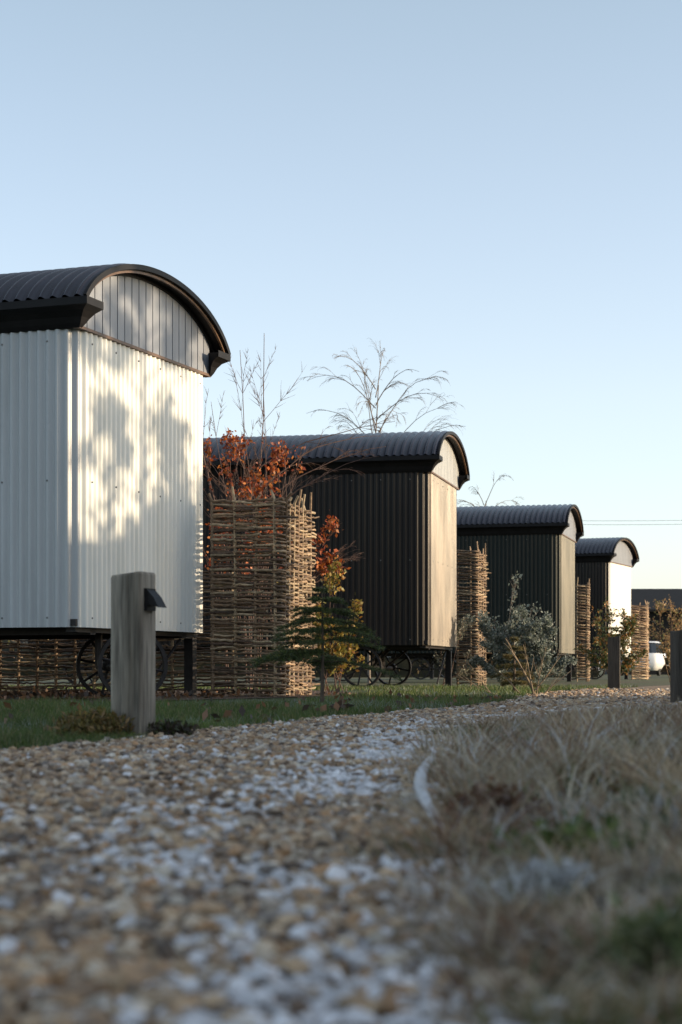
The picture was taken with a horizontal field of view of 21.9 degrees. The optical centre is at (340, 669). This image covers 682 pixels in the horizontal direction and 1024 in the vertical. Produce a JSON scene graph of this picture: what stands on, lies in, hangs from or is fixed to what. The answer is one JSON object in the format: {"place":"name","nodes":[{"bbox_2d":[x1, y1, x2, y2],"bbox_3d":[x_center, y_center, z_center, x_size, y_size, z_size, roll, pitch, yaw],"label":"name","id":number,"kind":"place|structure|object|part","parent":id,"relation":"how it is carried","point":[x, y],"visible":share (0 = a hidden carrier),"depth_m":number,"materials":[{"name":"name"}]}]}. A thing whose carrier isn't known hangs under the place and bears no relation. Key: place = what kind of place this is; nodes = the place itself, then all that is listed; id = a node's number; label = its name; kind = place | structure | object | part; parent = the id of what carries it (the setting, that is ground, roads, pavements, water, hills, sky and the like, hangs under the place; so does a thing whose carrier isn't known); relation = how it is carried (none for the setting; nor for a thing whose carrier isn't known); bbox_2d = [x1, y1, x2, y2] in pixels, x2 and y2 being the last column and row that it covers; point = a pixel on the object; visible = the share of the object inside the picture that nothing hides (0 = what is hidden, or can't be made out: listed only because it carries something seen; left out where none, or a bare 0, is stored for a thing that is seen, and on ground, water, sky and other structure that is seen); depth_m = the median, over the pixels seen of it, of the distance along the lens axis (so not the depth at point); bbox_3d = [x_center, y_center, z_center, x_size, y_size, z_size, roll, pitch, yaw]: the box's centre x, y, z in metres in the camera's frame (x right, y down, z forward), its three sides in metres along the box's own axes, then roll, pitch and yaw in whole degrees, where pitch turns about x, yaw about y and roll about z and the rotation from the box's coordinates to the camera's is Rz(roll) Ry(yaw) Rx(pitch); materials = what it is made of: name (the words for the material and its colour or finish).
{"place":"outdoors","nodes":[
{"label":"outdoors","id":0,"kind":"place"},
{"bbox_2d":[0,682,636,748],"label":"lawn","id":1,"kind":"structure","parent":0,"point":[295,698],"depth_m":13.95,"materials":[{"name":"green plant"}]},
{"bbox_2d":[49,705,196,737],"bbox_3d":[-0.735,0.186,5.910,0.509,0.147,0.275,0,0,-9],"label":"moss clump","id":2,"kind":"object","parent":1,"relation":"on","point":[81,720],"visible":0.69,"depth_m":5.88,"materials":[{"name":"green plant"}]},
{"bbox_2d":[111,571,166,735],"bbox_3d":[-0.679,-0.035,5.970,0.170,0.591,0.115,0,0,22],"label":"wooden bollard","id":3,"kind":"object","parent":1,"relation":"on","point":[136,599],"visible":0.92,"depth_m":5.93,"materials":[{"name":"grey wood"}]},
{"bbox_2d":[0,690,375,701],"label":"planting bed","id":4,"kind":"object","parent":1,"relation":"on","point":[200,698],"visible":0.29,"depth_m":14.07,"materials":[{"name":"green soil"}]},
{"bbox_2d":[0,263,230,695],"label":"shepherds hut","id":5,"kind":"object","parent":4,"relation":"on","point":[105,369],"visible":0.96,"depth_m":13.29,"materials":[{"name":"white paint"}]},
{"bbox_2d":[0,570,233,693],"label":"wicker fence","id":6,"kind":"object","parent":4,"relation":"on","point":[37,677],"visible":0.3,"depth_m":16.31,"materials":[{"name":"brown wicker"}]},
{"bbox_2d":[208,486,319,696],"bbox_3d":[-0.371,-0.675,15.190,0.798,1.830,1.560,0,0,32],"label":"wicker fence","id":7,"kind":"object","parent":4,"relation":"on","point":[301,535],"visible":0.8,"depth_m":14.69,"materials":[{"name":"brown wicker"}]},
{"bbox_2d":[203,415,364,692],"bbox_3d":[-0.670,-1.118,17.052,1.483,2.718,1.450,0,0,-27],"label":"copper beech shrub","id":8,"kind":"object","parent":4,"relation":"on","point":[321,566],"visible":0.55,"depth_m":16.88,"materials":[{"name":"brown plant"}]},
{"bbox_2d":[203,344,403,688],"bbox_3d":[-0.677,-1.733,18.000,2.662,3.948,1.215,0,0,10],"label":"bare birch sapling","id":9,"kind":"object","parent":4,"relation":"on","point":[265,437],"visible":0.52,"depth_m":18.03,"materials":[{"name":"brown plant"}]},
{"bbox_2d":[277,557,364,693],"bbox_3d":[-0.203,-0.397,16.194,0.851,1.280,0.583,0,0,0],"label":"golden leaf shrub","id":10,"kind":"object","parent":4,"relation":"on","point":[342,649],"visible":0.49,"depth_m":16.17,"materials":[{"name":"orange plant"}]},
{"bbox_2d":[0,687,513,735],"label":"fallen leaves","id":11,"kind":"object","parent":1,"relation":"on","point":[5,694],"visible":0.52,"depth_m":13.10,"materials":[{"name":"brown plant"}]},
{"bbox_2d":[246,586,401,702],"bbox_3d":[-0.168,-0.151,11.123,0.978,0.782,0.815,0,0,-29],"label":"spruce sapling","id":12,"kind":"object","parent":1,"relation":"on","point":[302,654],"visible":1,"depth_m":11.05,"materials":[{"name":"green plant"}]},
{"bbox_2d":[454,637,569,694],"bbox_3d":[1.500,-0.022,15.490,1.077,0.535,0.188,0,0,0],"label":"dead shrub","id":13,"kind":"object","parent":1,"relation":"on","point":[528,680],"visible":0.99,"depth_m":15.49,"materials":[{"name":"brown plant"}]},
{"bbox_2d":[489,636,541,692],"bbox_3d":[1.666,-0.044,16.517,0.423,0.568,0.458,0,0,-44],"label":"spruce sapling","id":14,"kind":"object","parent":1,"relation":"on","point":[511,674],"visible":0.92,"depth_m":16.48,"materials":[{"name":"green plant"}]},
{"bbox_2d":[464,605,576,685],"bbox_3d":[2.447,-0.317,24.025,1.574,1.127,0.832,0,0,0],"label":"frosted grey shrub","id":15,"kind":"object","parent":1,"relation":"on","point":[533,639],"visible":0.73,"depth_m":23.94,"materials":[{"name":"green plant"}]},
{"bbox_2d":[2,670,669,687],"bbox_3d":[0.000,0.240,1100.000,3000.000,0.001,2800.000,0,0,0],"label":"ground","id":16,"kind":"structure","parent":0,"point":[656,680],"depth_m":36.62,"materials":[{"name":"soil"}]},
{"bbox_2d":[20,431,469,687],"bbox_3d":[-1.359,-1.463,24.040,5.904,3.382,2.605,0,0,13],"label":"shepherds hut","id":17,"kind":"object","parent":16,"relation":"on","point":[392,507],"visible":0.46,"depth_m":22.53,"materials":[{"name":"black paint"}]},
{"bbox_2d":[2,640,600,676],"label":"hedge","id":18,"kind":"object","parent":16,"relation":"on","point":[404,664],"visible":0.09,"depth_m":56.13,"materials":[{"name":"brown plant"}]},
{"bbox_2d":[297,339,464,683],"bbox_3d":[0.615,-2.762,29.833,3.383,6.004,2.506,0,0,-28],"label":"weeping birch tree","id":19,"kind":"object","parent":16,"relation":"on","point":[368,401],"visible":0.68,"depth_m":29.90,"materials":[{"name":"brown plant"}]},
{"bbox_2d":[303,504,583,681],"bbox_3d":[1.624,-1.463,34.310,5.904,3.382,2.605,0,0,14],"label":"shepherds hut","id":20,"kind":"object","parent":16,"relation":"on","point":[534,545],"visible":0.39,"depth_m":32.76,"materials":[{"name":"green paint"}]},
{"bbox_2d":[433,617,478,684],"bbox_3d":[1.684,-0.260,25.194,0.803,1.012,0.456,0,0,0],"label":"grey leaf shrub","id":21,"kind":"object","parent":16,"relation":"on","point":[461,625],"visible":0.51,"depth_m":25.20,"materials":[{"name":"green plant"}]},
{"bbox_2d":[456,541,491,685],"bbox_3d":[2.079,-0.835,26.241,0.389,2.150,0.869,0,0,33],"label":"wicker fence","id":22,"kind":"object","parent":16,"relation":"on","point":[481,583],"visible":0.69,"depth_m":25.96,"materials":[{"name":"brown wicker"}]},
{"bbox_2d":[457,473,519,679],"bbox_3d":[3.004,-2.012,37.907,2.211,4.505,1.732,0,0,0],"label":"weeping birch tree","id":23,"kind":"object","parent":16,"relation":"on","point":[487,498],"visible":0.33,"depth_m":38.01,"materials":[{"name":"brown plant"}]},
{"bbox_2d":[476,571,542,682],"bbox_3d":[2.308,-0.572,24.373,0.947,1.629,0.459,0,0,-19],"label":"butterfly bush","id":24,"kind":"object","parent":16,"relation":"on","point":[514,591],"visible":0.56,"depth_m":24.43,"materials":[{"name":"green plant"}]},
{"bbox_2d":[388,537,638,679],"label":"shepherds hut","id":25,"kind":"object","parent":16,"relation":"on","point":[604,565],"visible":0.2,"depth_m":41.21,"materials":[{"name":"black paint"}]},
{"bbox_2d":[576,577,590,681],"bbox_3d":[5.065,-0.828,36.369,0.304,2.136,0.930,0,0,17],"label":"wicker fence","id":26,"kind":"object","parent":16,"relation":"on","point":[586,603],"visible":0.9,"depth_m":35.99,"materials":[{"name":"brown wicker"}]},
{"bbox_2d":[573,596,647,675],"bbox_3d":[4.143,-0.440,26.957,1.149,1.368,0.671,0,0,0],"label":"autumn shrub","id":27,"kind":"object","parent":16,"relation":"on","point":[625,633],"visible":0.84,"depth_m":26.97,"materials":[{"name":"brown plant"}]},
{"bbox_2d":[585,620,635,672],"bbox_3d":[4.770,-0.335,30.972,0.878,1.150,0.898,0,0,31],"label":"spruce sapling","id":28,"kind":"object","parent":16,"relation":"on","point":[597,664],"visible":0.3,"depth_m":30.95,"materials":[{"name":"green plant"}]},
{"bbox_2d":[631,601,650,679],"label":"wicker fence","id":29,"kind":"object","parent":16,"relation":"on","point":[641,625],"visible":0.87,"depth_m":44.05,"materials":[{"name":"brown wicker"}]},
{"bbox_2d":[620,641,669,675],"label":"parked car","id":30,"kind":"object","parent":16,"relation":"on","point":[656,661],"visible":0.37,"depth_m":72.27,"materials":[{"name":"white paint"}]},
{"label":"windows","id":31,"kind":"part","parent":30,"relation":"part of","materials":[{"name":"grey glass"}]},
{"bbox_2d":[645,598,681,681],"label":"brown twig shrub","id":32,"kind":"object","parent":16,"relation":"on","point":[666,651],"visible":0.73,"depth_m":35.05,"materials":[{"name":"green plant"}]},
{"bbox_2d":[660,643,669,673],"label":"hedge","id":33,"kind":"object","parent":16,"relation":"on","point":[663,669],"visible":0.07,"depth_m":57.68,"materials":[{"name":"green plant"}]},
{"bbox_2d":[0,685,681,1023],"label":"path","id":34,"kind":"structure","parent":0,"point":[347,975],"depth_m":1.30,"materials":[{"name":"beige gravel"}]},
{"bbox_2d":[413,749,442,827],"bbox_3d":[0.179,0.204,3.606,0.048,0.040,2.494,0,0,3],"label":"frosted path edging","id":35,"kind":"object","parent":34,"relation":"on","point":[425,797],"visible":0.5,"depth_m":2.86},
{"bbox_2d":[608,636,619,688],"bbox_3d":[3.130,-0.063,20.200,0.140,0.646,0.140,0,0,10],"label":"wooden bollard","id":36,"kind":"object","parent":34,"relation":"on","point":[613,662],"visible":0.89,"depth_m":20.13,"materials":[{"name":"brown wood"}]},
{"bbox_2d":[670,630,681,702],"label":"wooden bollard","id":37,"kind":"object","parent":34,"relation":"on","point":[675,664],"visible":0.89,"depth_m":11.43,"materials":[{"name":"brown wood"}]},
{"bbox_2d":[0,0,681,668],"label":"sky","id":38,"kind":"structure","parent":0,"point":[487,194],"materials":[{"name":"blue"}]},
{"bbox_2d":[267,690,681,1023],"bbox_3d":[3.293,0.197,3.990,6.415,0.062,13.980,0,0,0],"label":"verge","id":39,"kind":"structure","parent":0,"point":[642,973],"depth_m":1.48,"materials":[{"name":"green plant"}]},
{"bbox_2d":[425,755,681,978],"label":"frosted weeds","id":40,"kind":"object","parent":39,"relation":"on","point":[657,921],"visible":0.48,"depth_m":1.61,"materials":[{"name":"green plant"}]},
{"bbox_2d":[603,589,681,674],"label":"black barn","id":41,"kind":"structure","parent":0,"point":[642,596],"depth_m":90.19,"materials":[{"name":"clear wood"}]},
{"bbox_2d":[666,612,681,642],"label":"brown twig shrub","id":42,"kind":"object","parent":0,"point":[668,640],"visible":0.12,"depth_m":41.93,"materials":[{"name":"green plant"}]}
]}

